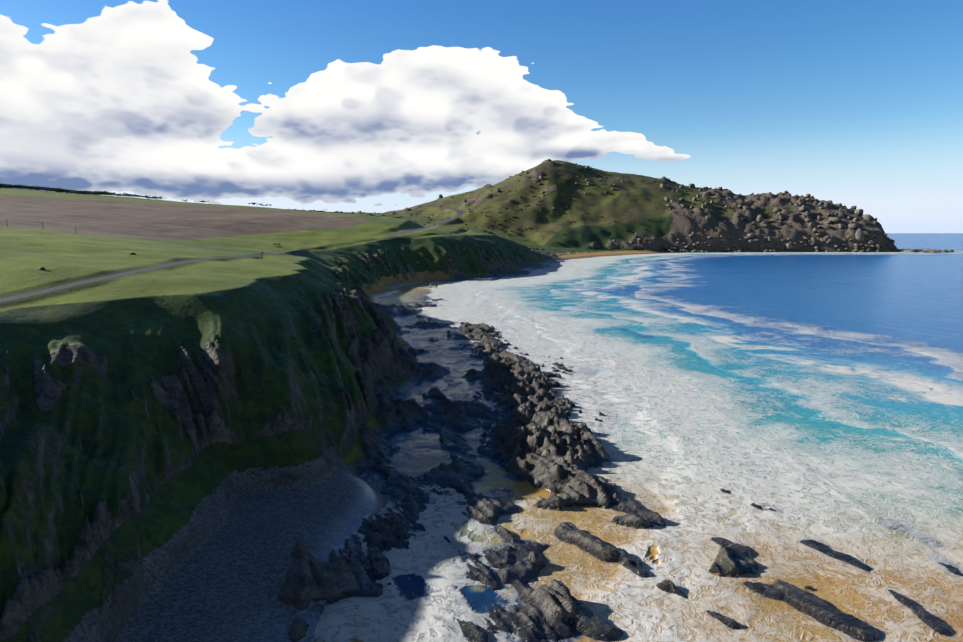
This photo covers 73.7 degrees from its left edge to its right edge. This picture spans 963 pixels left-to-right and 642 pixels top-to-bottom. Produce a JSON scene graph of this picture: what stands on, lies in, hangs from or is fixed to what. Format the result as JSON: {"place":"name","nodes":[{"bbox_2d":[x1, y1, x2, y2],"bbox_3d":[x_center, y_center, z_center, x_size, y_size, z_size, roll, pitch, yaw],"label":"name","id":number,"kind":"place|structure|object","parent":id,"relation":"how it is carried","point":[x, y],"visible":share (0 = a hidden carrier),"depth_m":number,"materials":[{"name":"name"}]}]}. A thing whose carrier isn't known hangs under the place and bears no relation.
{"place":"outdoors","nodes":[
{"label":"outdoors","id":0,"kind":"place"},
{"bbox_2d":[0,160,962,641],"bbox_3d":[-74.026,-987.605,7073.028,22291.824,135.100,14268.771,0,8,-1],"label":"terrain","id":1,"kind":"structure","parent":0,"point":[204,410],"depth_m":47.85,"materials":[{"name":"green plant"}]},
{"bbox_2d":[6,219,462,239],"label":"fences","id":2,"kind":"object","parent":1,"relation":"on","point":[75,228],"visible":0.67,"depth_m":105.23,"materials":[{"name":"grey"}]},
{"bbox_2d":[260,243,281,259],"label":"bench and marker","id":3,"kind":"object","parent":1,"relation":"on","point":[261,252],"visible":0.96,"depth_m":206.80,"materials":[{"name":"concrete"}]},
{"bbox_2d":[0,163,787,250],"bbox_3d":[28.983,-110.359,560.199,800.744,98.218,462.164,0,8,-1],"label":"trees","id":4,"kind":"object","parent":1,"relation":"on","point":[59,190],"visible":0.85,"depth_m":490.65,"materials":[{"name":"green plant"}]},
{"bbox_2d":[38,159,953,269],"bbox_3d":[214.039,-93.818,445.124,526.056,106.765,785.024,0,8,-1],"label":"hill boulders","id":5,"kind":"object","parent":1,"relation":"on","point":[859,237],"visible":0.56,"depth_m":656.30,"materials":[{"name":"stone"}]},
{"bbox_2d":[0,0,962,232],"label":"sky","id":6,"kind":"structure","parent":0,"point":[367,106],"materials":[{"name":"blue"}]},
{"bbox_2d":[311,233,962,641],"bbox_3d":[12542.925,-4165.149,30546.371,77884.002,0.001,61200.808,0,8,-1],"label":"sea","id":7,"kind":"structure","parent":0,"point":[817,397],"depth_m":59.11,"materials":[{"name":"blue liquid"}]}
]}

